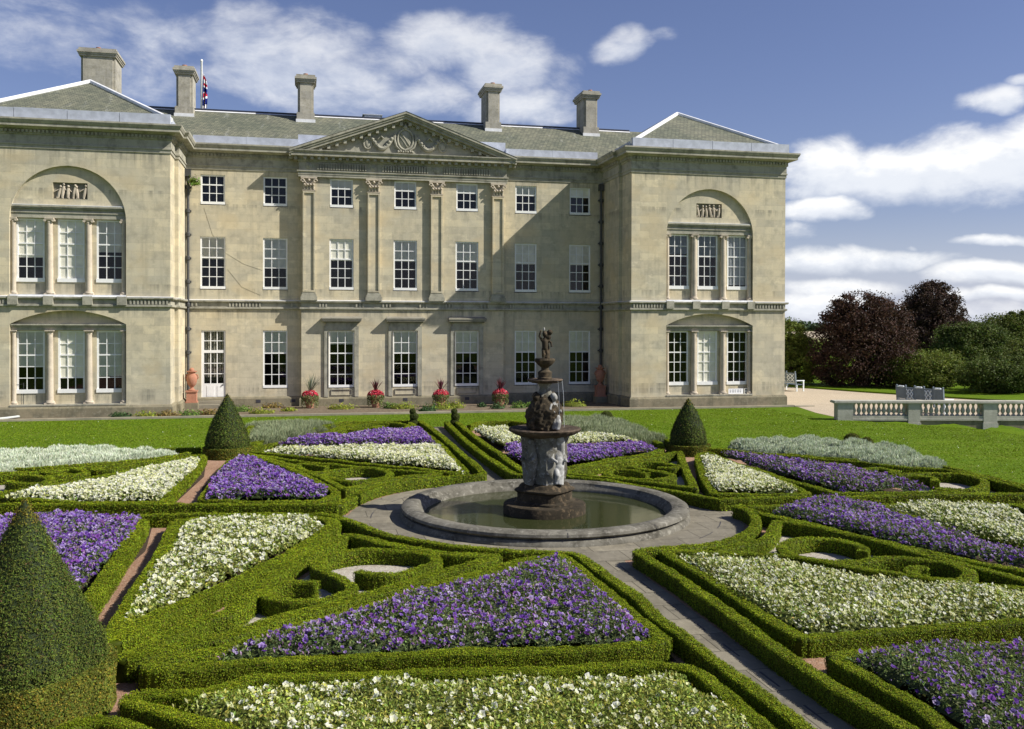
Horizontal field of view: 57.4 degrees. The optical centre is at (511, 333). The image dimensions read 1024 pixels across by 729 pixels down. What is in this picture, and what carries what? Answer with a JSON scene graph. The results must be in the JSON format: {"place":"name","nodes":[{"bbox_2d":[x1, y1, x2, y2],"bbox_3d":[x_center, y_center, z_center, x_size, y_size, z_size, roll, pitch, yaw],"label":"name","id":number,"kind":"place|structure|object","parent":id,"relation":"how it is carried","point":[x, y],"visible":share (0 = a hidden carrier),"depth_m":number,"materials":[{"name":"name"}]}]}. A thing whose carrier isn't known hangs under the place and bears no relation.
{"place":"outdoors","nodes":[
{"label":"outdoors","id":0,"kind":"place"},
{"bbox_2d":[0,338,1023,483],"bbox_3d":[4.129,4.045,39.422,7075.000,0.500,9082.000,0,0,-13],"label":"lawn","id":1,"kind":"structure","parent":0,"point":[960,391],"depth_m":37.56,"materials":[{"name":"green plant"}]},
{"bbox_2d":[0,443,178,471],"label":"santolina bed","id":2,"kind":"object","parent":1,"relation":"on","point":[26,457],"visible":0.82,"depth_m":26.95,"materials":[{"name":"plant"}]},
{"bbox_2d":[245,418,335,444],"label":"catmint bed","id":3,"kind":"object","parent":1,"relation":"on","point":[271,431],"visible":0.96,"depth_m":34.07,"materials":[{"name":"plant"}]},
{"bbox_2d":[12,401,751,418],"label":"border soil","id":4,"kind":"structure","parent":1,"relation":"on","point":[367,408],"depth_m":45.72,"materials":[{"name":"brown soil"}]},
{"bbox_2d":[0,47,800,417],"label":"country house","id":5,"kind":"structure","parent":1,"relation":"on","point":[284,257],"depth_m":47.51,"materials":[{"name":"stone"}]},
{"bbox_2d":[16,218,44,281],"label":"window","id":6,"kind":"structure","parent":5,"relation":"in","point":[30,233],"depth_m":41.19,"materials":[{"name":"white glass"}]},
{"bbox_2d":[16,331,44,393],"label":"window","id":7,"kind":"structure","parent":5,"relation":"in","point":[30,344],"depth_m":41.24,"materials":[{"name":"grey glass"}]},
{"bbox_2d":[57,219,84,281],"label":"window","id":8,"kind":"structure","parent":5,"relation":"in","point":[71,233],"depth_m":41.53,"materials":[{"name":"white glass"}]},
{"bbox_2d":[57,331,84,392],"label":"window","id":9,"kind":"structure","parent":5,"relation":"in","point":[71,344],"depth_m":41.59,"materials":[{"name":"white glass"}]},
{"bbox_2d":[96,220,121,282],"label":"window","id":10,"kind":"structure","parent":5,"relation":"in","point":[109,233],"depth_m":41.91,"materials":[{"name":"glass"}]},
{"bbox_2d":[96,331,123,392],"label":"window","id":11,"kind":"structure","parent":5,"relation":"in","point":[109,343],"depth_m":41.93,"materials":[{"name":"grey glass"}]},
{"bbox_2d":[201,175,224,204],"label":"window","id":12,"kind":"structure","parent":5,"relation":"in","point":[212,186],"depth_m":46.72,"materials":[{"name":"glass"}]},
{"bbox_2d":[200,237,225,289],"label":"window","id":13,"kind":"structure","parent":5,"relation":"in","point":[212,257],"depth_m":46.55,"materials":[{"name":"white paint"}]},
{"bbox_2d":[201,330,225,396],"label":"door","id":14,"kind":"structure","parent":5,"relation":"in","point":[213,342],"depth_m":46.60,"materials":[{"name":"white paint"}]},
{"bbox_2d":[263,177,287,206],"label":"window","id":15,"kind":"structure","parent":5,"relation":"in","point":[274,188],"depth_m":47.39,"materials":[{"name":"glass"}]},
{"bbox_2d":[263,238,287,289],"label":"window","id":16,"kind":"structure","parent":5,"relation":"in","point":[275,250],"depth_m":47.18,"materials":[{"name":"white paint"}]},
{"bbox_2d":[263,330,287,388],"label":"window","id":17,"kind":"structure","parent":5,"relation":"in","point":[275,342],"depth_m":47.25,"materials":[{"name":"glass"}]},
{"bbox_2d":[330,179,352,208],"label":"window","id":18,"kind":"structure","parent":5,"relation":"in","point":[341,190],"depth_m":47.56,"materials":[{"name":"glass"}]},
{"bbox_2d":[329,239,353,290],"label":"window","id":19,"kind":"structure","parent":5,"relation":"in","point":[341,251],"depth_m":47.61,"materials":[{"name":"white paint"}]},
{"bbox_2d":[329,331,353,387],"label":"window","id":20,"kind":"structure","parent":5,"relation":"in","point":[341,343],"depth_m":47.84,"materials":[{"name":"glass"}]},
{"bbox_2d":[393,240,416,290],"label":"window","id":21,"kind":"structure","parent":5,"relation":"in","point":[405,252],"depth_m":48.31,"materials":[{"name":"white paint"}]},
{"bbox_2d":[392,331,417,387],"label":"window","id":22,"kind":"structure","parent":5,"relation":"in","point":[404,342],"depth_m":48.36,"materials":[{"name":"glass"}]},
{"bbox_2d":[394,181,416,209],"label":"window","id":23,"kind":"structure","parent":5,"relation":"in","point":[404,192],"depth_m":48.27,"materials":[{"name":"glass"}]},
{"bbox_2d":[456,183,477,211],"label":"window","id":24,"kind":"structure","parent":5,"relation":"in","point":[466,194],"depth_m":48.99,"materials":[{"name":"glass"}]},
{"bbox_2d":[455,242,478,291],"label":"window","id":25,"kind":"structure","parent":5,"relation":"in","point":[466,252],"depth_m":49.02,"materials":[{"name":"white paint"}]},
{"bbox_2d":[455,331,478,386],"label":"window","id":26,"kind":"structure","parent":5,"relation":"in","point":[466,342],"depth_m":49.10,"materials":[{"name":"glass"}]},
{"bbox_2d":[514,243,536,292],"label":"window","id":27,"kind":"structure","parent":5,"relation":"in","point":[525,254],"depth_m":50.04,"materials":[{"name":"white paint"}]},
{"bbox_2d":[514,331,536,385],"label":"window","id":28,"kind":"structure","parent":5,"relation":"in","point":[525,341],"depth_m":50.09,"materials":[{"name":"glass"}]},
{"bbox_2d":[515,186,536,213],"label":"window","id":29,"kind":"structure","parent":5,"relation":"in","point":[525,196],"depth_m":50.00,"materials":[{"name":"glass"}]},
{"bbox_2d":[568,331,589,384],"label":"window","id":30,"kind":"structure","parent":5,"relation":"in","point":[579,341],"depth_m":50.75,"materials":[{"name":"white paint"}]},
{"bbox_2d":[569,245,590,292],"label":"window","id":31,"kind":"structure","parent":5,"relation":"in","point":[579,255],"depth_m":50.70,"materials":[{"name":"white paint"}]},
{"bbox_2d":[669,234,688,288],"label":"window","id":32,"kind":"structure","parent":5,"relation":"in","point":[678,244],"depth_m":47.90,"materials":[{"name":"glass"}]},
{"bbox_2d":[669,331,688,384],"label":"window","id":33,"kind":"structure","parent":5,"relation":"in","point":[678,340],"depth_m":48.20,"materials":[{"name":"glass"}]},
{"bbox_2d":[697,235,717,289],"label":"window","id":34,"kind":"structure","parent":5,"relation":"in","point":[707,244],"depth_m":48.25,"materials":[{"name":"glass"}]},
{"bbox_2d":[697,331,717,384],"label":"window","id":35,"kind":"structure","parent":5,"relation":"in","point":[706,340],"depth_m":48.22,"materials":[{"name":"white glass"}]},
{"bbox_2d":[726,331,746,384],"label":"window","id":36,"kind":"structure","parent":5,"relation":"in","point":[736,340],"depth_m":48.92,"materials":[{"name":"glass"}]},
{"bbox_2d":[727,236,746,289],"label":"window","id":37,"kind":"structure","parent":5,"relation":"in","point":[736,245],"depth_m":48.55,"materials":[{"name":"white paint"}]},
{"bbox_2d":[0,405,813,421],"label":"border kerb","id":38,"kind":"structure","parent":1,"relation":"on","point":[312,414],"depth_m":42.94,"materials":[{"name":"stone"}]},
{"bbox_2d":[562,412,667,444],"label":"catmint bed","id":39,"kind":"object","parent":1,"relation":"on","point":[604,423],"visible":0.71,"depth_m":34.22,"materials":[{"name":"plant"}]},
{"bbox_2d":[785,316,817,383],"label":"garden tree","id":40,"kind":"object","parent":1,"relation":"on","point":[796,344],"visible":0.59,"depth_m":65.16,"materials":[{"name":"green plant"}]},
{"bbox_2d":[727,434,947,472],"bbox_3d":[10.214,3.639,28.955,7.079,0.622,4.533,1,1,43],"label":"santolina bed","id":41,"kind":"object","parent":1,"relation":"on","point":[881,452],"visible":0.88,"depth_m":28.40,"materials":[{"name":"plant"}]},
{"bbox_2d":[805,289,923,386],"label":"copper beech","id":42,"kind":"object","parent":1,"relation":"on","point":[852,329],"visible":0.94,"depth_m":62.63,"materials":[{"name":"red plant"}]},
{"bbox_2d":[830,400,1023,428],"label":"balustrade","id":43,"kind":"object","parent":1,"relation":"on","point":[987,415],"visible":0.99,"depth_m":41.03,"materials":[{"name":"stone"}]},
{"bbox_2d":[893,347,967,388],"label":"garden tree","id":44,"kind":"object","parent":1,"relation":"on","point":[935,368],"visible":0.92,"depth_m":61.07,"materials":[{"name":"green plant"}]},
{"bbox_2d":[897,279,970,359],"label":"copper beech","id":45,"kind":"object","parent":1,"relation":"on","point":[928,307],"visible":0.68,"depth_m":78.67,"materials":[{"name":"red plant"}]},
{"bbox_2d":[925,319,1019,379],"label":"garden tree","id":46,"kind":"object","parent":1,"relation":"on","point":[967,340],"visible":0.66,"depth_m":68.84,"materials":[{"name":"green plant"}]},
{"bbox_2d":[952,352,1023,392],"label":"garden tree","id":47,"kind":"object","parent":1,"relation":"on","point":[1003,372],"visible":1,"depth_m":57.11,"materials":[{"name":"green plant"}]},
{"bbox_2d":[985,309,1023,348],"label":"garden tree","id":48,"kind":"object","parent":1,"relation":"on","point":[1012,321],"visible":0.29,"depth_m":73.22,"materials":[{"name":"green plant"}]},
{"bbox_2d":[0,0,1023,323],"label":"sky","id":49,"kind":"structure","parent":0,"point":[904,118],"materials":[{"name":"blue"}]},
{"bbox_2d":[97,427,1023,728],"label":"gravel path","id":50,"kind":"structure","parent":0,"point":[143,559],"depth_m":15.39,"materials":[{"name":"gravel"}]},
{"bbox_2d":[0,498,117,728],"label":"topiary cone","id":51,"kind":"object","parent":50,"relation":"on","point":[58,658],"visible":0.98,"depth_m":9.55,"materials":[{"name":"green plant"}]},
{"bbox_2d":[0,508,151,594],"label":"flower bed","id":52,"kind":"object","parent":50,"relation":"on","point":[87,543],"visible":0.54,"depth_m":16.66,"materials":[{"name":"purple plant"}]},
{"bbox_2d":[50,714,153,728],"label":"box hedge","id":53,"kind":"object","parent":50,"relation":"on","point":[105,722],"visible":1,"depth_m":9.02,"materials":[{"name":"green plant"}]},
{"bbox_2d":[0,454,207,503],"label":"box hedge","id":54,"kind":"object","parent":50,"relation":"on","point":[176,492],"visible":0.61,"depth_m":21.97,"materials":[{"name":"green plant"}]},
{"bbox_2d":[4,456,204,501],"bbox_3d":[-10.039,3.641,23.509,4.120,0.502,6.550,0,0,-13],"label":"flower bed","id":55,"kind":"object","parent":50,"relation":"on","point":[152,482],"visible":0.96,"depth_m":21.63,"materials":[{"name":"white plant"}]},
{"bbox_2d":[84,518,149,617],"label":"box hedge","id":56,"kind":"object","parent":50,"relation":"on","point":[99,592],"visible":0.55,"depth_m":14.99,"materials":[{"name":"green plant"}]},
{"bbox_2d":[104,514,341,653],"bbox_3d":[-4.355,3.833,15.267,3.334,0.326,7.583,0,0,-13],"label":"box hedge","id":57,"kind":"object","parent":50,"relation":"on","point":[127,635],"visible":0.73,"depth_m":13.45,"materials":[{"name":"green plant"}]},
{"bbox_2d":[123,513,324,622],"bbox_3d":[-4.463,3.734,15.470,3.244,0.475,7.110,0,0,-13],"label":"flower bed","id":58,"kind":"object","parent":50,"relation":"on","point":[206,553],"visible":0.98,"depth_m":15.78,"materials":[{"name":"white plant"}]},
{"bbox_2d":[202,394,251,460],"bbox_3d":[-8.849,2.872,29.028,1.514,2.023,1.505,0,0,-13],"label":"topiary cone","id":59,"kind":"object","parent":50,"relation":"on","point":[227,437],"visible":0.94,"depth_m":28.58,"materials":[{"name":"green plant"}]},
{"bbox_2d":[0,420,486,515],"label":"box hedge","id":60,"kind":"object","parent":50,"relation":"on","point":[345,505],"visible":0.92,"depth_m":20.12,"materials":[{"name":"green plant"}]},
{"bbox_2d":[201,454,328,501],"bbox_3d":[-6.247,3.643,24.052,3.290,0.504,7.108,0,0,-13],"label":"flower bed","id":61,"kind":"object","parent":50,"relation":"on","point":[243,477],"visible":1,"depth_m":22.09,"materials":[{"name":"purple plant"}]},
{"bbox_2d":[197,455,340,503],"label":"box hedge","id":62,"kind":"object","parent":50,"relation":"on","point":[333,495],"visible":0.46,"depth_m":21.16,"materials":[{"name":"green plant"}]},
{"bbox_2d":[116,533,502,683],"bbox_3d":[-3.219,3.847,13.730,3.489,0.325,6.602,0,1,30],"label":"box hedge","id":63,"kind":"object","parent":50,"relation":"on","point":[227,624],"visible":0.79,"depth_m":12.94,"materials":[{"name":"green plant"}]},
{"bbox_2d":[246,565,412,624],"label":"pale gravel","id":64,"kind":"structure","parent":50,"relation":"on","point":[347,572],"depth_m":15.65,"materials":[{"name":"white gravel"}]},
{"bbox_2d":[258,547,442,617],"bbox_3d":[-2.662,3.843,14.688,1.982,0.319,3.499,0,1,32],"label":"box hedge","id":65,"kind":"object","parent":64,"relation":"on","point":[281,597],"visible":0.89,"depth_m":14.49,"materials":[{"name":"green plant"}]},
{"bbox_2d":[243,453,443,498],"bbox_3d":[-5.707,3.752,24.918,7.285,0.334,3.264,0,1,31],"label":"box hedge","id":66,"kind":"object","parent":50,"relation":"on","point":[400,474],"visible":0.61,"depth_m":24.36,"materials":[{"name":"green plant"}]},
{"bbox_2d":[278,426,434,446],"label":"flower bed","id":67,"kind":"object","parent":50,"relation":"on","point":[407,435],"visible":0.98,"depth_m":30.61,"materials":[{"name":"purple plant"}]},
{"bbox_2d":[249,422,468,475],"bbox_3d":[-5.282,3.708,30.226,6.075,0.340,12.765,0,0,-13],"label":"box hedge","id":68,"kind":"object","parent":50,"relation":"on","point":[363,464],"visible":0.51,"depth_m":26.59,"materials":[{"name":"green plant"}]},
{"bbox_2d":[346,477,372,479],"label":"pale gravel","id":69,"kind":"structure","parent":50,"relation":"on","point":[357,478],"depth_m":25.04,"materials":[{"name":"white gravel"}]},
{"bbox_2d":[287,462,393,486],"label":"box hedge","id":70,"kind":"object","parent":69,"relation":"on","point":[339,475],"visible":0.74,"depth_m":24.96,"materials":[{"name":"green plant"}]},
{"bbox_2d":[264,442,463,474],"bbox_3d":[-4.411,3.625,26.801,5.917,0.502,6.308,0,0,-13],"label":"flower bed","id":71,"kind":"object","parent":50,"relation":"on","point":[433,456],"visible":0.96,"depth_m":27.53,"materials":[{"name":"white plant"}]},
{"bbox_2d":[134,553,672,690],"bbox_3d":[-1.561,3.859,12.938,6.317,0.321,4.741,0,0,-13],"label":"box hedge","id":72,"kind":"object","parent":50,"relation":"on","point":[197,668],"visible":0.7,"depth_m":10.97,"materials":[{"name":"green plant"}]},
{"bbox_2d":[214,551,675,662],"bbox_3d":[-1.242,3.762,13.035,5.811,0.472,4.504,0,0,-13],"label":"flower bed","id":73,"kind":"object","parent":50,"relation":"on","point":[550,601],"visible":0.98,"depth_m":11.94,"materials":[{"name":"purple plant"}]},
{"bbox_2d":[116,659,776,728],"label":"box hedge","id":74,"kind":"object","parent":50,"relation":"on","point":[153,708],"visible":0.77,"depth_m":10.22,"materials":[{"name":"green plant"}]},
{"bbox_2d":[172,670,754,728],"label":"flower bed","id":75,"kind":"object","parent":50,"relation":"on","point":[671,703],"visible":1,"depth_m":9.42,"materials":[{"name":"white plant"}]},
{"bbox_2d":[138,512,817,728],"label":"box hedge","id":76,"kind":"object","parent":50,"relation":"on","point":[692,650],"visible":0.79,"depth_m":12.73,"materials":[{"name":"green plant"}]},
{"bbox_2d":[455,421,664,473],"bbox_3d":[1.496,3.714,31.313,5.459,0.332,13.352,0,0,-13],"label":"box hedge","id":77,"kind":"object","parent":50,"relation":"on","point":[482,444],"visible":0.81,"depth_m":28.26,"materials":[{"name":"green plant"}]},
{"bbox_2d":[474,424,648,451],"bbox_3d":[1.467,3.583,32.692,5.078,0.511,5.686,0,0,-13],"label":"flower bed","id":78,"kind":"object","parent":50,"relation":"on","point":[497,437],"visible":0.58,"depth_m":31.47,"materials":[{"name":"white plant"}]},
{"bbox_2d":[504,439,656,466],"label":"flower bed","id":79,"kind":"object","parent":50,"relation":"on","point":[579,453],"visible":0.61,"depth_m":28.47,"materials":[{"name":"purple plant"}]},
{"bbox_2d":[670,461,684,485],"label":"pale gravel","id":80,"kind":"structure","parent":50,"relation":"on","point":[679,481],"depth_m":24.83,"materials":[{"name":"grey gravel"}]},
{"bbox_2d":[567,450,698,493],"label":"box hedge","id":81,"kind":"object","parent":80,"relation":"on","point":[689,485],"visible":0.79,"depth_m":25.25,"materials":[{"name":"green plant"}]},
{"bbox_2d":[601,461,680,483],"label":"box hedge","id":82,"kind":"object","parent":80,"relation":"on","point":[661,471],"visible":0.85,"depth_m":24.96,"materials":[{"name":"green plant"}]},
{"bbox_2d":[666,398,710,456],"bbox_3d":[5.635,2.977,29.922,1.462,1.856,1.465,0,0,-13],"label":"topiary cone","id":83,"kind":"object","parent":50,"relation":"on","point":[688,436],"visible":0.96,"depth_m":29.54,"materials":[{"name":"green plant"}]},
{"bbox_2d":[444,421,1023,511],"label":"box hedge","id":84,"kind":"object","parent":50,"relation":"on","point":[503,471],"visible":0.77,"depth_m":21.43,"materials":[{"name":"green plant"}]},
{"bbox_2d":[696,453,797,494],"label":"flower bed","id":85,"kind":"object","parent":50,"relation":"on","point":[725,475],"visible":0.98,"depth_m":23.05,"materials":[{"name":"white plant"}]},
{"bbox_2d":[694,451,811,497],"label":"box hedge","id":86,"kind":"object","parent":50,"relation":"on","point":[707,487],"visible":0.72,"depth_m":22.55,"materials":[{"name":"green plant"}]},
{"bbox_2d":[632,502,1023,728],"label":"box hedge","id":87,"kind":"object","parent":50,"relation":"on","point":[847,704],"visible":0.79,"depth_m":11.77,"materials":[{"name":"green plant"}]},
{"bbox_2d":[721,449,937,492],"bbox_3d":[8.073,3.653,25.117,2.705,0.527,7.517,0,0,-13],"label":"flower bed","id":88,"kind":"object","parent":50,"relation":"on","point":[834,476],"visible":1,"depth_m":23.68,"materials":[{"name":"purple plant"}]},
{"bbox_2d":[659,551,1023,658],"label":"box hedge","id":89,"kind":"object","parent":50,"relation":"on","point":[801,644],"visible":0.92,"depth_m":12.01,"materials":[{"name":"green plant"}]},
{"bbox_2d":[661,548,1023,595],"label":"box hedge","id":90,"kind":"object","parent":50,"relation":"on","point":[861,570],"visible":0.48,"depth_m":15.16,"materials":[{"name":"green plant"}]},
{"bbox_2d":[678,552,1023,634],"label":"flower bed","id":91,"kind":"object","parent":50,"relation":"on","point":[805,599],"visible":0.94,"depth_m":13.04,"materials":[{"name":"white plant"}]},
{"bbox_2d":[770,536,933,577],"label":"pale gravel","id":92,"kind":"structure","parent":50,"relation":"on","point":[821,555],"depth_m":16.75,"materials":[{"name":"white gravel"}]},
{"bbox_2d":[708,519,1023,586],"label":"box hedge","id":93,"kind":"object","parent":92,"relation":"on","point":[769,540],"visible":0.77,"depth_m":16.67,"materials":[{"name":"green plant"}]},
{"bbox_2d":[775,536,978,585],"bbox_3d":[5.872,3.852,15.507,1.922,0.326,3.370,0,1,-36],"label":"box hedge","id":94,"kind":"object","parent":92,"relation":"on","point":[858,554],"visible":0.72,"depth_m":15.47,"materials":[{"name":"green plant"}]},
{"bbox_2d":[766,473,963,495],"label":"box hedge","id":95,"kind":"object","parent":50,"relation":"on","point":[815,490],"visible":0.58,"depth_m":21.79,"materials":[{"name":"green plant"}]},
{"bbox_2d":[708,447,1023,492],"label":"box hedge","id":96,"kind":"object","parent":50,"relation":"on","point":[1000,486],"visible":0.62,"depth_m":25.66,"materials":[{"name":"green plant"}]},
{"bbox_2d":[731,505,1023,577],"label":"box hedge","id":97,"kind":"object","parent":50,"relation":"on","point":[766,518],"visible":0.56,"depth_m":16.31,"materials":[{"name":"green plant"}]},
{"bbox_2d":[772,493,1023,569],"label":"flower bed","id":98,"kind":"object","parent":50,"relation":"on","point":[865,518],"visible":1,"depth_m":17.51,"materials":[{"name":"purple plant"}]},
{"bbox_2d":[823,641,1023,728],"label":"box hedge","id":99,"kind":"object","parent":50,"relation":"on","point":[903,705],"visible":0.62,"depth_m":10.07,"materials":[{"name":"green plant"}]},
{"bbox_2d":[843,636,1023,728],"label":"flower bed","id":100,"kind":"object","parent":50,"relation":"on","point":[960,687],"visible":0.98,"depth_m":10.08,"materials":[{"name":"purple plant"}]},
{"bbox_2d":[900,483,993,492],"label":"pale gravel","id":101,"kind":"structure","parent":50,"relation":"on","point":[954,485],"depth_m":23.99,"materials":[{"name":"white gravel"}]},
{"bbox_2d":[894,471,989,492],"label":"box hedge","id":102,"kind":"object","parent":101,"relation":"on","point":[977,484],"visible":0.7,"depth_m":24.27,"materials":[{"name":"green plant"}]},
{"bbox_2d":[889,498,1023,563],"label":"flower bed","id":103,"kind":"object","parent":50,"relation":"on","point":[1003,522],"visible":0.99,"depth_m":18.59,"materials":[{"name":"white plant"}]},
{"bbox_2d":[343,427,852,728],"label":"stone path","id":104,"kind":"structure","parent":0,"point":[385,516],"depth_m":16.28,"materials":[{"name":"grey stone"}]},
{"bbox_2d":[400,328,690,547],"bbox_3d":[0.714,2.057,20.390,6.285,4.380,6.286,0,0,-13],"label":"fountain","id":105,"kind":"object","parent":104,"relation":"on","point":[543,503],"visible":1,"depth_m":19.98,"materials":[{"name":"stone"}]},
{"bbox_2d":[784,387,1022,416],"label":"gravel terrace","id":106,"kind":"structure","parent":0,"point":[819,399],"depth_m":52.37,"materials":[{"name":"beige gravel"}]},
{"bbox_2d":[896,384,953,414],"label":"garden bench","id":107,"kind":"object","parent":106,"relation":"on","point":[914,393],"visible":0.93,"depth_m":44.56,"materials":[{"name":"grey paint"}]},
{"label":"pale gravel","id":108,"kind":"structure","parent":0,"visible":0},
{"bbox_2d":[4,467,90,490],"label":"box hedge","id":109,"kind":"object","parent":108,"relation":"on","point":[76,473],"visible":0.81,"depth_m":23.92,"materials":[{"name":"green plant"}]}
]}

